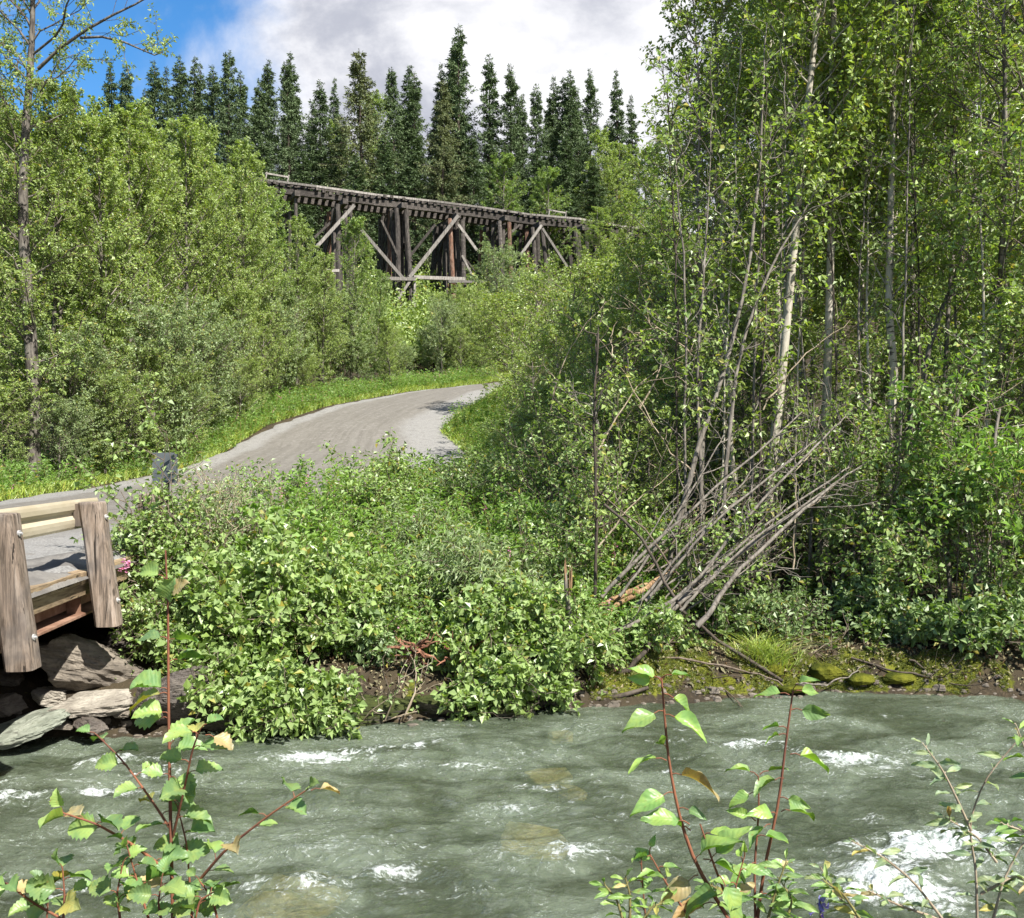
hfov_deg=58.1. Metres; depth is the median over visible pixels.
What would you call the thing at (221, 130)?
spruce tree
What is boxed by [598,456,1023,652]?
forest undergrowth
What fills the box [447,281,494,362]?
willow shrub
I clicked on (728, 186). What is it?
thin tree
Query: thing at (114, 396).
willow shrub
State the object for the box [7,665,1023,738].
shore pebbles
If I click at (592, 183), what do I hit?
spruce tree
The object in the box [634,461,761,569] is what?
bare stick
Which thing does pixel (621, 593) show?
leaning stem
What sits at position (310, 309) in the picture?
birch tree
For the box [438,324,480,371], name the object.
willow shrub
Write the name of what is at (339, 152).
spruce tree
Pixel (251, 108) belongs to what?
spruce tree
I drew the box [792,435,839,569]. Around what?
bare stick
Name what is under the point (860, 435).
tree stem
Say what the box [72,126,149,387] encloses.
birch tree
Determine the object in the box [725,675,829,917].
poplar sapling
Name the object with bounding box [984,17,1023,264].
aspen tree
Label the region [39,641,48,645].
boulder
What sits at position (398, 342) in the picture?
willow shrub
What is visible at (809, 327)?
alder bush
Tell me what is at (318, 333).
willow shrub
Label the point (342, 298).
willow shrub
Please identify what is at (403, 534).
shrub
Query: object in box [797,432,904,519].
alder bush
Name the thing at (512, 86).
spruce tree
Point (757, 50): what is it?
aspen tree
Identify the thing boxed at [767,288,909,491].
alder bush
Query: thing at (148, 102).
spruce tree
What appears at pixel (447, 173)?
spruce tree
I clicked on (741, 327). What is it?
alder bush
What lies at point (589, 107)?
spruce tree
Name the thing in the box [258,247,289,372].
birch tree
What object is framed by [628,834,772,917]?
poplar sapling
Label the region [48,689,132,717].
boulder
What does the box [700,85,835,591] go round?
thin tree
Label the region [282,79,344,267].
spruce tree
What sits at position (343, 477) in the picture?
meadow herbs
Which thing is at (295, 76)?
spruce tree
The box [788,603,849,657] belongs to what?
bank root
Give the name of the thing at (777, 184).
aspen tree
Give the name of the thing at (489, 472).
shrub
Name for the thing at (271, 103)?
spruce tree
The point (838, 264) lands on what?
aspen tree
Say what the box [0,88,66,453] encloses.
birch tree
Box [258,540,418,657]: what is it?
shrub
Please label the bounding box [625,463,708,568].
bare stick
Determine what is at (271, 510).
shrub
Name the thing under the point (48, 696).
boulder
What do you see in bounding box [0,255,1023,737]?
ground
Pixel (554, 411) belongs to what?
alder bush
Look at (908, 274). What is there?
aspen tree
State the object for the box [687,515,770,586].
bare stick
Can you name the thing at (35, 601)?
road bridge
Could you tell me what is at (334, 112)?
spruce tree
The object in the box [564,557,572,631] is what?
broken stump
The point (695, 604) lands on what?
bare stick
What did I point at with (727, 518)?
bare stick
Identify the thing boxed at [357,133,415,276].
spruce tree
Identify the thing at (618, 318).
alder bush
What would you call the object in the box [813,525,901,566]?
alder bush
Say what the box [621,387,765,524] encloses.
alder bush
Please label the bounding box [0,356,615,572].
road
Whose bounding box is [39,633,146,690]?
boulder
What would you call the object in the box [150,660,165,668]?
boulder
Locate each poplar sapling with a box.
[621,664,752,917]
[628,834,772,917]
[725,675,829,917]
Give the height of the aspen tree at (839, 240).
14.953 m
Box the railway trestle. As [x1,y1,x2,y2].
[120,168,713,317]
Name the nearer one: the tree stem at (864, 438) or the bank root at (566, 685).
the bank root at (566, 685)
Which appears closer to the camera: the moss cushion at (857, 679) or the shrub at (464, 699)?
the shrub at (464, 699)
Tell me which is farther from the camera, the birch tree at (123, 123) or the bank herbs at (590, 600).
the birch tree at (123, 123)
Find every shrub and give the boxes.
[0,330,55,476]
[0,383,48,476]
[9,316,137,474]
[31,395,98,478]
[47,364,155,474]
[66,372,237,599]
[80,335,197,468]
[102,288,221,456]
[108,477,216,624]
[108,547,246,678]
[131,595,264,669]
[137,356,228,457]
[138,470,268,571]
[144,293,260,437]
[148,615,287,706]
[162,540,305,667]
[172,454,293,547]
[176,317,247,427]
[186,649,296,736]
[198,266,291,418]
[210,504,383,644]
[215,346,269,423]
[217,492,358,577]
[223,645,324,742]
[225,454,322,512]
[234,316,303,403]
[253,284,315,394]
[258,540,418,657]
[272,661,367,740]
[278,468,389,558]
[284,349,325,399]
[293,300,351,389]
[308,278,373,384]
[318,440,415,531]
[326,595,433,670]
[338,336,386,383]
[338,549,449,635]
[353,534,464,615]
[354,427,439,509]
[354,493,477,557]
[363,324,406,379]
[379,511,551,616]
[385,342,420,375]
[401,456,494,517]
[414,325,440,370]
[421,283,472,367]
[423,291,463,371]
[423,563,560,659]
[426,600,535,678]
[430,647,512,721]
[434,526,592,602]
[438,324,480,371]
[445,413,536,518]
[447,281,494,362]
[449,648,553,723]
[461,293,511,365]
[462,341,500,373]
[464,232,526,340]
[470,582,592,664]
[475,472,565,554]
[478,306,531,370]
[482,344,654,532]
[490,635,584,715]
[503,265,558,338]
[503,505,632,609]
[533,575,638,694]
[537,439,617,565]
[553,350,697,585]
[567,493,697,598]
[613,595,712,660]
[664,494,782,633]
[694,589,780,644]
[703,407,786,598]
[710,395,938,603]
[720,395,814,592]
[737,576,832,639]
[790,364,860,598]
[795,344,1023,611]
[822,544,914,638]
[839,327,1018,602]
[872,343,1023,622]
[883,594,997,650]
[937,438,1023,602]
[937,566,1023,659]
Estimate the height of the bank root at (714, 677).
0.951 m
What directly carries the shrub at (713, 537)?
on the ground at (84, 627)
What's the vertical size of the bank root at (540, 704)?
1.023 m
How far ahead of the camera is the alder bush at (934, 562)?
13.90 m
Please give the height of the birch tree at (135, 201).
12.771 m
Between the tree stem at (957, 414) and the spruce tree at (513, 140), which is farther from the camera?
the spruce tree at (513, 140)
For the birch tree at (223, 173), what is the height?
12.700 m
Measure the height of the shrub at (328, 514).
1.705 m
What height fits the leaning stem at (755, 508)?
3.170 m
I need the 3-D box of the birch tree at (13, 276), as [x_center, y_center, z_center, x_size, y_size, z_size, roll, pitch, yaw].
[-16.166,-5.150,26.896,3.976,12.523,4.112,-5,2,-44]
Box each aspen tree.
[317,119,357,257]
[351,89,401,238]
[475,152,528,273]
[524,166,573,277]
[564,206,617,306]
[570,127,631,263]
[597,143,640,256]
[599,188,659,278]
[601,0,770,559]
[615,147,668,257]
[623,65,825,480]
[628,144,673,254]
[638,209,683,288]
[648,3,835,473]
[651,155,703,264]
[653,0,786,553]
[678,33,756,461]
[721,0,844,497]
[729,1,813,456]
[740,0,860,518]
[743,0,905,578]
[745,1,854,473]
[749,15,826,421]
[758,0,907,569]
[770,152,857,469]
[780,0,995,565]
[801,0,910,469]
[821,1,964,457]
[826,0,977,536]
[835,178,905,380]
[837,17,931,482]
[845,0,1023,545]
[864,9,1018,399]
[866,154,928,467]
[874,57,982,397]
[882,0,1000,372]
[884,1,1023,393]
[887,0,1023,575]
[900,87,978,434]
[907,0,1023,392]
[921,11,982,231]
[928,1,1023,420]
[932,28,1009,422]
[968,5,1023,315]
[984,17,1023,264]
[995,80,1023,387]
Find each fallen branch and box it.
[595,569,674,607]
[603,504,782,681]
[607,575,664,615]
[608,686,648,697]
[617,642,651,673]
[667,657,782,685]
[797,665,864,685]
[851,657,957,678]
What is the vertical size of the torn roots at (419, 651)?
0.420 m
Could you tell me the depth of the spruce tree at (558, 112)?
93.16 m
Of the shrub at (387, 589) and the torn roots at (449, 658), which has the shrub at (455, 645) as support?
the torn roots at (449, 658)
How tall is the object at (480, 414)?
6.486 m
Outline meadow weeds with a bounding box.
[248,462,686,609]
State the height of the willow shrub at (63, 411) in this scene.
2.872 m
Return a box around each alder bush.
[458,286,564,412]
[470,416,541,464]
[487,411,572,478]
[491,263,593,438]
[492,347,575,456]
[499,381,623,488]
[500,246,645,436]
[504,323,614,457]
[507,383,623,518]
[535,281,641,470]
[544,399,683,548]
[553,240,677,444]
[561,307,688,483]
[586,368,716,551]
[592,246,752,502]
[599,232,742,465]
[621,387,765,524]
[641,286,792,516]
[656,344,820,515]
[693,483,817,541]
[705,311,864,504]
[740,469,839,535]
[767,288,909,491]
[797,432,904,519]
[804,328,951,501]
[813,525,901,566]
[816,278,988,503]
[861,369,955,504]
[894,543,960,579]
[898,349,1017,517]
[915,315,1023,558]
[916,278,1023,519]
[932,251,1023,554]
[948,305,1023,538]
[994,454,1023,562]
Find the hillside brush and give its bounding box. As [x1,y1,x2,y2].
[13,191,1023,370]
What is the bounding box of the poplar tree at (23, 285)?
[0,0,178,483]
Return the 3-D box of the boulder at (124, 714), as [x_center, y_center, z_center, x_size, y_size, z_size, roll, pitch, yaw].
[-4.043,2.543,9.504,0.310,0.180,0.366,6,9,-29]
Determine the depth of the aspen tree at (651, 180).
87.98 m
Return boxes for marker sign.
[152,453,177,515]
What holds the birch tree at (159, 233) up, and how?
on the ground at (84, 627)
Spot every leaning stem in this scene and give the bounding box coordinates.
[585,542,770,656]
[600,363,844,597]
[618,404,754,596]
[633,408,854,607]
[644,396,825,601]
[664,462,898,621]
[668,409,868,607]
[674,365,848,610]
[679,456,875,611]
[695,465,888,627]
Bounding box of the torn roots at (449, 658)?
[436,631,483,667]
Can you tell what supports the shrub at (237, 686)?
on the ground at (84, 627)
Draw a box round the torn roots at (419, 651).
[387,632,442,665]
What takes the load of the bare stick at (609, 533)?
on the ground at (84, 627)
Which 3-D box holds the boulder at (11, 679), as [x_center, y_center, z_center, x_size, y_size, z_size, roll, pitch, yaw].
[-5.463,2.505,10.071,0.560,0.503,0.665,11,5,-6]
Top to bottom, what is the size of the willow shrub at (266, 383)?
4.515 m
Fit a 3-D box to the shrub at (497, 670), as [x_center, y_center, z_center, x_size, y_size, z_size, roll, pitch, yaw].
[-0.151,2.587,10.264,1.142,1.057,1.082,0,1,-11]
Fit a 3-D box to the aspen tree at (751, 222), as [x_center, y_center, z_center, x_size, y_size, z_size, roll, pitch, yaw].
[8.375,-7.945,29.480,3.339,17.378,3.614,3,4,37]
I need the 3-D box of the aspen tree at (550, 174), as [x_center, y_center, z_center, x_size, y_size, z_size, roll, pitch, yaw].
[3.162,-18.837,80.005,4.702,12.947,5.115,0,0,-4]
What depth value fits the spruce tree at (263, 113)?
91.60 m
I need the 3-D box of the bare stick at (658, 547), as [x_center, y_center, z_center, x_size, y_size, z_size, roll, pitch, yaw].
[1.331,0.600,12.242,1.756,1.834,0.296,0,1,9]
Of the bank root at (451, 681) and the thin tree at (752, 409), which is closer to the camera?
the bank root at (451, 681)
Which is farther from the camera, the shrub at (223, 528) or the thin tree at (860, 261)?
the thin tree at (860, 261)
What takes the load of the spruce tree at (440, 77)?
on the ground at (84, 627)
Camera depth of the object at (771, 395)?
13.46 m
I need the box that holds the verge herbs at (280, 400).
[0,360,498,497]
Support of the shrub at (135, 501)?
on the ground at (84, 627)
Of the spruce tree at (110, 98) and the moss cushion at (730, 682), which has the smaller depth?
the moss cushion at (730, 682)
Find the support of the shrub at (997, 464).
on the ground at (84, 627)
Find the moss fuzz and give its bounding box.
[589,633,1010,700]
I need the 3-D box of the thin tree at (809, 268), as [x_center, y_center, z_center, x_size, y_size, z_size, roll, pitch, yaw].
[5.084,-2.321,14.002,1.613,8.813,1.727,0,0,0]
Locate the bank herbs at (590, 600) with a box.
[158,525,680,667]
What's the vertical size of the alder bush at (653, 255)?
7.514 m
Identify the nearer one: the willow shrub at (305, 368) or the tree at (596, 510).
the tree at (596, 510)
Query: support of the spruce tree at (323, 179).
on the ground at (84, 627)
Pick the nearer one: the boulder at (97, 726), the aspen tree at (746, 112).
the boulder at (97, 726)
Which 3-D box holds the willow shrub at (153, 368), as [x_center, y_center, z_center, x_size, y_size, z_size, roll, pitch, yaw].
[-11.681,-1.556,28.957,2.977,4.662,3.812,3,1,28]
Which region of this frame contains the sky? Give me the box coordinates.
[0,0,1023,264]
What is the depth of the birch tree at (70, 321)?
28.42 m
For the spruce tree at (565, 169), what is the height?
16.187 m
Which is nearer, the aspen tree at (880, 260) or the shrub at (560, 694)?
the shrub at (560, 694)
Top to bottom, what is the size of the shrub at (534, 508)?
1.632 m
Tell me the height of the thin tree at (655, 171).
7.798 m
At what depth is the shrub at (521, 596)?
10.60 m
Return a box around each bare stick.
[527,283,615,409]
[547,450,678,574]
[596,318,694,473]
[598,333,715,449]
[599,421,677,545]
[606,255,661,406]
[611,499,712,589]
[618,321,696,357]
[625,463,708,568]
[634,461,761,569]
[635,473,784,580]
[647,474,775,572]
[647,512,813,599]
[660,472,775,568]
[664,490,749,598]
[665,459,815,582]
[680,513,801,614]
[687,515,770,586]
[689,512,818,598]
[701,486,810,589]
[728,477,806,593]
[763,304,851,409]
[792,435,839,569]
[896,339,1023,488]
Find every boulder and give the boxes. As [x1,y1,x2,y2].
[0,669,24,686]
[0,692,27,717]
[0,706,70,749]
[31,686,66,707]
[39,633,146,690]
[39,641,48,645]
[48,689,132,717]
[54,719,72,729]
[73,717,108,735]
[101,630,149,653]
[113,695,133,718]
[131,684,163,721]
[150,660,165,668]
[156,665,218,724]
[191,695,238,730]
[317,694,411,728]
[404,694,493,715]
[487,696,546,715]
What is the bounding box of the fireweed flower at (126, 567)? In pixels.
[119,558,129,581]
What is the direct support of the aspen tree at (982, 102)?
on the ground at (84, 627)
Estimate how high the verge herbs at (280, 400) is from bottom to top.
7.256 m
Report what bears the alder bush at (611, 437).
on the ground at (84, 627)
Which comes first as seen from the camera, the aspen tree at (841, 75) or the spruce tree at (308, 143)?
the aspen tree at (841, 75)
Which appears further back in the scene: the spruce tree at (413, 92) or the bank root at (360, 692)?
the spruce tree at (413, 92)
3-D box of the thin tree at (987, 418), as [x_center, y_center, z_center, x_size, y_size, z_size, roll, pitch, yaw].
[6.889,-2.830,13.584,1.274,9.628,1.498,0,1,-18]
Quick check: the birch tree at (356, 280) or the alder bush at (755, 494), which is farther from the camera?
the birch tree at (356, 280)
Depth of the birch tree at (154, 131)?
33.90 m
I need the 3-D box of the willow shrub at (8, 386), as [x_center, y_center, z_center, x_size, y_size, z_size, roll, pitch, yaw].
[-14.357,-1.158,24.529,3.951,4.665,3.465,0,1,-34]
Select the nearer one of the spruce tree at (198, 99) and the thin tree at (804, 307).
the thin tree at (804, 307)
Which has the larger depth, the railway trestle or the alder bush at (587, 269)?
the railway trestle
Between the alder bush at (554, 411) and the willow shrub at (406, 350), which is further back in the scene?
the willow shrub at (406, 350)
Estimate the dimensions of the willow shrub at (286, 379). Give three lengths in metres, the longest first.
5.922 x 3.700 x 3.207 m
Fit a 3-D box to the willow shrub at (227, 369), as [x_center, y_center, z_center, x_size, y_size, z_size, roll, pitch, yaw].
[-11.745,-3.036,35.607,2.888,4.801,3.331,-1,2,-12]
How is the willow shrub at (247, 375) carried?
on the ground at (84, 627)
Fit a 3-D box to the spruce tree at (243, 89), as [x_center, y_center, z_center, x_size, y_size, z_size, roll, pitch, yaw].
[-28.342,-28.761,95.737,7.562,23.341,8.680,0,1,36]
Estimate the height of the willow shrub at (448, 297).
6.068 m
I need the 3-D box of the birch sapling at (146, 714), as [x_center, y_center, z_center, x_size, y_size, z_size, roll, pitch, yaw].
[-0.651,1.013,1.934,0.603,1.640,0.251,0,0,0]
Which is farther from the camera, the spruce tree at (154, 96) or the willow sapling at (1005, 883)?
the spruce tree at (154, 96)
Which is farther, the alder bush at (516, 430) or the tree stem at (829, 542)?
the alder bush at (516, 430)
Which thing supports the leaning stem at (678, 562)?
on the ground at (84, 627)
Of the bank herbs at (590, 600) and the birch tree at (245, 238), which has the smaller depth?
the bank herbs at (590, 600)
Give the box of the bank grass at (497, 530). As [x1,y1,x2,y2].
[291,493,673,615]
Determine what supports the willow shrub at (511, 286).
on the ground at (84, 627)
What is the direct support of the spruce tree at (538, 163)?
on the ground at (84, 627)
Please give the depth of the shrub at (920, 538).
12.06 m
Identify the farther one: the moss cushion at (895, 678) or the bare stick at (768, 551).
the bare stick at (768, 551)
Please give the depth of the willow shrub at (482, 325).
59.55 m
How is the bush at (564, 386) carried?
on the ground at (84, 627)
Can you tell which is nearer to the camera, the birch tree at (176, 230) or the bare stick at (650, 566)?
the bare stick at (650, 566)
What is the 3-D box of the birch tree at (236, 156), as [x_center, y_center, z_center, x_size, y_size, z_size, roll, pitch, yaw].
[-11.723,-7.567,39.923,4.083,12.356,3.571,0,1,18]
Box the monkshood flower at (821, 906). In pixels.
[809,895,828,917]
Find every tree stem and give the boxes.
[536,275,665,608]
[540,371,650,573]
[644,33,760,529]
[665,3,837,569]
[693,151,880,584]
[776,420,898,582]
[791,366,899,593]
[825,357,946,601]
[880,330,1006,602]
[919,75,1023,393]
[929,348,1023,596]
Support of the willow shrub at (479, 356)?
on the ground at (84, 627)
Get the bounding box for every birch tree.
[0,78,113,464]
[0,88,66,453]
[0,100,41,385]
[0,108,57,414]
[0,153,36,424]
[7,127,75,405]
[10,78,144,441]
[11,122,76,392]
[12,141,102,368]
[16,132,90,335]
[31,107,165,445]
[68,129,145,401]
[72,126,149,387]
[84,99,186,438]
[95,97,207,416]
[106,147,174,357]
[112,155,183,344]
[134,114,240,388]
[143,143,216,391]
[155,142,212,303]
[161,122,256,409]
[182,169,230,324]
[184,162,248,375]
[190,136,287,414]
[203,173,287,401]
[209,187,269,375]
[244,181,306,393]
[244,225,273,385]
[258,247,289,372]
[269,213,330,384]
[281,267,311,382]
[292,277,324,374]
[304,251,351,388]
[325,216,377,378]
[366,269,395,380]
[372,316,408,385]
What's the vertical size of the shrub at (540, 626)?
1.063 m
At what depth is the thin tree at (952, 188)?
13.58 m
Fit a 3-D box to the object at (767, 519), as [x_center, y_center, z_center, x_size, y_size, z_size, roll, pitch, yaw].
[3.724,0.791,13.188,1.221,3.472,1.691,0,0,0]
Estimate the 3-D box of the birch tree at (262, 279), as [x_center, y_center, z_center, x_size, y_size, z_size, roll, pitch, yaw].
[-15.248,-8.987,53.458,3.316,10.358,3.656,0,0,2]
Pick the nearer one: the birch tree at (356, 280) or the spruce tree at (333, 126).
the birch tree at (356, 280)
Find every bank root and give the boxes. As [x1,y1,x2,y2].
[334,665,413,706]
[347,643,396,699]
[425,665,470,695]
[456,627,529,717]
[486,675,574,718]
[543,665,586,708]
[708,666,751,705]
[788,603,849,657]
[909,653,1002,687]
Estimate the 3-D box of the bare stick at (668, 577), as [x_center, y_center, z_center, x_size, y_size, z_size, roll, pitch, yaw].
[2.941,0.805,12.335,2.010,1.613,1.083,0,0,0]
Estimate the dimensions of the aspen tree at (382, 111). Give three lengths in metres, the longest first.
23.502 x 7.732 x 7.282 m
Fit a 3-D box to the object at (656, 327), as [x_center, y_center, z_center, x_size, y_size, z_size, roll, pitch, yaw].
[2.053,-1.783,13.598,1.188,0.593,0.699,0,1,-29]
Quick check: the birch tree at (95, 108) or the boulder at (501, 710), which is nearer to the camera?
the boulder at (501, 710)
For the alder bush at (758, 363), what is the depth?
17.69 m
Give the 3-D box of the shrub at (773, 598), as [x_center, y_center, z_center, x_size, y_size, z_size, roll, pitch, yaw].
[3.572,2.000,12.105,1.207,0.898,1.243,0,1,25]
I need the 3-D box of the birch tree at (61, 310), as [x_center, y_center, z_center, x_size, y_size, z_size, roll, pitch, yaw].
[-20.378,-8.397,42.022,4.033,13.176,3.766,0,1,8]
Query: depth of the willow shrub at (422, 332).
59.68 m
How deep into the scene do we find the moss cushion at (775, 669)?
11.21 m
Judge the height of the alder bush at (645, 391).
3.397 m
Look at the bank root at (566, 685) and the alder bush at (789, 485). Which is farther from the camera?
the alder bush at (789, 485)
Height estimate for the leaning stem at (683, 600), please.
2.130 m
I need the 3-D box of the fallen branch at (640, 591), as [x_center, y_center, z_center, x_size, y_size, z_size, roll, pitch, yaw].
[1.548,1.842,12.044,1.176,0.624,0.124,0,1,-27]
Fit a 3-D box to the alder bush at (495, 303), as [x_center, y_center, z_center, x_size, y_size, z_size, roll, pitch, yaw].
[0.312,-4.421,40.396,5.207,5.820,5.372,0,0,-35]
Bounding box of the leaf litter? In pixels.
[158,593,1023,697]
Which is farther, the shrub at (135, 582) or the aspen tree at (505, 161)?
the aspen tree at (505, 161)
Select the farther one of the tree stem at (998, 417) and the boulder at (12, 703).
the tree stem at (998, 417)
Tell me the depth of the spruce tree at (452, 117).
96.53 m
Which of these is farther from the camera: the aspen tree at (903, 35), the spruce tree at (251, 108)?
the spruce tree at (251, 108)
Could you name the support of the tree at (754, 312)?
on the ground at (84, 627)
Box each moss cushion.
[715,674,735,684]
[763,662,785,676]
[777,685,803,693]
[807,663,842,681]
[845,673,875,685]
[881,672,916,683]
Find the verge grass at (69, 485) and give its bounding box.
[0,370,516,500]
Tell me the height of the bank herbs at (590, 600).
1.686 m
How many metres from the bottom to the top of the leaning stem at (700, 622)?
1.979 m
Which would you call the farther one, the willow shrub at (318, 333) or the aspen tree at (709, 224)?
the willow shrub at (318, 333)
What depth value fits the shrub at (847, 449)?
13.25 m
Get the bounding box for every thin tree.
[630,97,725,585]
[632,49,728,592]
[672,21,783,566]
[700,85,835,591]
[714,53,832,591]
[717,11,832,589]
[744,40,848,573]
[754,0,857,570]
[780,43,899,579]
[809,109,913,571]
[819,28,914,572]
[845,0,969,594]
[868,42,979,590]
[907,6,1009,571]
[932,0,1023,590]
[952,0,1023,558]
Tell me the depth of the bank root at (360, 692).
9.86 m
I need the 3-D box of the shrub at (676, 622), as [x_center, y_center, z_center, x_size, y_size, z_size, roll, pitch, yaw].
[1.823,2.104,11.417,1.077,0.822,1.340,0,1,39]
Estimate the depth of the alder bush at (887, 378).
17.84 m
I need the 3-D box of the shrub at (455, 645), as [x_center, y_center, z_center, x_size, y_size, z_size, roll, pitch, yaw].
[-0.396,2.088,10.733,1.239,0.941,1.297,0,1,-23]
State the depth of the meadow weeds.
14.26 m
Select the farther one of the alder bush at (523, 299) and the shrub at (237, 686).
the alder bush at (523, 299)
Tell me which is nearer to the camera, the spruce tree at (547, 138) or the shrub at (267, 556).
the shrub at (267, 556)
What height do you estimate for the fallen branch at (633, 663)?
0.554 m
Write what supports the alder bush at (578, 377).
on the ground at (84, 627)
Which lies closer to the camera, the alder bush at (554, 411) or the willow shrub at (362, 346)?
the alder bush at (554, 411)
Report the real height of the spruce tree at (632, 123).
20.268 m
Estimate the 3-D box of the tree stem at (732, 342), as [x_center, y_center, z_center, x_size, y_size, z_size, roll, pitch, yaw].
[3.538,-2.573,13.232,1.515,8.380,2.671,0,1,44]
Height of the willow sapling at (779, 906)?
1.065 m
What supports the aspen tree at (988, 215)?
on the ground at (84, 627)
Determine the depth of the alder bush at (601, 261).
29.10 m
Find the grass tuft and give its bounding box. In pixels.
[700,627,837,670]
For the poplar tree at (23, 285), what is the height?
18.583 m
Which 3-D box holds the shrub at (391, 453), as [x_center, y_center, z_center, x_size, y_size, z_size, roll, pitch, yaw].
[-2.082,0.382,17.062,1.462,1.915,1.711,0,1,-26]
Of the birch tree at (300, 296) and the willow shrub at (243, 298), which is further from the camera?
the birch tree at (300, 296)
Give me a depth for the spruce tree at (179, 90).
97.04 m
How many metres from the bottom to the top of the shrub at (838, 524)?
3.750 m
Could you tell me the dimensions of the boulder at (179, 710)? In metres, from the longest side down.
0.718 x 0.679 x 0.445 m
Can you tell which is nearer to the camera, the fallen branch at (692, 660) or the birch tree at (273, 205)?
the fallen branch at (692, 660)
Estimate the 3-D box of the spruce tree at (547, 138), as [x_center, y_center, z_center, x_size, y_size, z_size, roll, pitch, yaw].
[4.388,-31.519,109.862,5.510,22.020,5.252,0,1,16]
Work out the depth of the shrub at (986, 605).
11.23 m
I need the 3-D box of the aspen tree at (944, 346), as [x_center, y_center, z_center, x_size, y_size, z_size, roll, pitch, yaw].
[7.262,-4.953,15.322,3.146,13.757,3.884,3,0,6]
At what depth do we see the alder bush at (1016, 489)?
13.38 m
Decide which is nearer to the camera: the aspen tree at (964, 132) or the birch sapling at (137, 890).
the birch sapling at (137, 890)
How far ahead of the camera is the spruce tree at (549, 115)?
96.77 m
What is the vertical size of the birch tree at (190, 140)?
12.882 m
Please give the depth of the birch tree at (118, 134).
43.51 m
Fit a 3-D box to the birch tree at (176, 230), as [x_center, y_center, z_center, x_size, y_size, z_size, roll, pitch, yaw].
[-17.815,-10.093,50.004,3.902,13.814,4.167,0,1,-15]
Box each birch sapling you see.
[0,848,92,917]
[38,550,339,917]
[87,832,239,917]
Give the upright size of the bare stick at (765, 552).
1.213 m
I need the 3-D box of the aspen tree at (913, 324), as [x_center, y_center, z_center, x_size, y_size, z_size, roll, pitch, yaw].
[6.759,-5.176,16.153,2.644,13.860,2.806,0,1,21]
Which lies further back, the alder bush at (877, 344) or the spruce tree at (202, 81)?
the spruce tree at (202, 81)
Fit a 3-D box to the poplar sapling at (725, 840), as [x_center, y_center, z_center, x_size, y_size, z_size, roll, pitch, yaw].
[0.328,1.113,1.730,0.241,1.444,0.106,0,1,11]
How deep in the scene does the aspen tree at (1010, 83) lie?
13.24 m
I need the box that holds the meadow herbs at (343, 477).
[230,445,704,613]
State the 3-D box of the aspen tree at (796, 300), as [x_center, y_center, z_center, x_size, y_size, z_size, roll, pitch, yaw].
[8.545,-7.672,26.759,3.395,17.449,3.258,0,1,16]
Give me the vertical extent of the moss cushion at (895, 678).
0.131 m
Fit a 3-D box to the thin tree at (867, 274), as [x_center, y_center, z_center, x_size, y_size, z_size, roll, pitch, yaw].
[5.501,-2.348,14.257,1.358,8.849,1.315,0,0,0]
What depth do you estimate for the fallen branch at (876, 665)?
11.24 m
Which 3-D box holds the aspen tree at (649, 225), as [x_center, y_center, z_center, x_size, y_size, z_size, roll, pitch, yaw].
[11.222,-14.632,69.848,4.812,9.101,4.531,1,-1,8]
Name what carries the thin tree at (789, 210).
on the ground at (84, 627)
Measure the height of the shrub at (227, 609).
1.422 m
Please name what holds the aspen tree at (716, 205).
on the ground at (84, 627)
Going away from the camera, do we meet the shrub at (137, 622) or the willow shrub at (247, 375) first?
the shrub at (137, 622)
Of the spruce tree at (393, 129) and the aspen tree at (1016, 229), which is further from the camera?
the spruce tree at (393, 129)
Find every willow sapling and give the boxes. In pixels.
[589,868,673,917]
[693,848,872,917]
[804,837,959,917]
[911,728,1023,917]
[985,718,1023,839]
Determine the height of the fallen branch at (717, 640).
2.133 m
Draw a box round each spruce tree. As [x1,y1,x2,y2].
[101,61,118,140]
[117,64,135,138]
[139,89,160,186]
[144,60,169,255]
[154,55,198,153]
[160,66,173,148]
[181,56,204,150]
[181,131,246,266]
[188,64,226,207]
[191,63,209,126]
[210,50,247,226]
[215,100,230,159]
[221,70,255,164]
[224,149,246,213]
[240,82,306,273]
[243,99,280,235]
[247,59,291,266]
[247,143,292,276]
[265,60,315,269]
[277,51,313,256]
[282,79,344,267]
[287,145,322,277]
[300,117,318,218]
[304,139,337,277]
[306,49,404,272]
[321,153,377,278]
[322,78,341,182]
[323,113,365,254]
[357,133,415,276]
[359,96,381,191]
[368,67,426,266]
[389,65,431,271]
[391,71,435,273]
[395,132,438,284]
[402,80,477,281]
[412,144,478,273]
[421,123,437,194]
[423,62,448,269]
[428,38,468,249]
[430,25,483,259]
[448,135,492,273]
[461,54,509,263]
[480,63,535,264]
[484,144,525,277]
[508,111,527,210]
[512,94,529,248]
[516,84,558,264]
[517,147,555,266]
[539,104,550,203]
[542,76,559,197]
[544,77,586,252]
[545,69,592,263]
[549,132,590,268]
[555,91,592,251]
[567,164,617,263]
[576,69,618,257]
[598,118,621,224]
[603,70,635,244]
[623,95,648,249]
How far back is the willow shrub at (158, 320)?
29.55 m
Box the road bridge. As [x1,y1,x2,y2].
[0,493,167,671]
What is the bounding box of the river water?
[0,691,1023,917]
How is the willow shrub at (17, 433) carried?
on the ground at (84, 627)

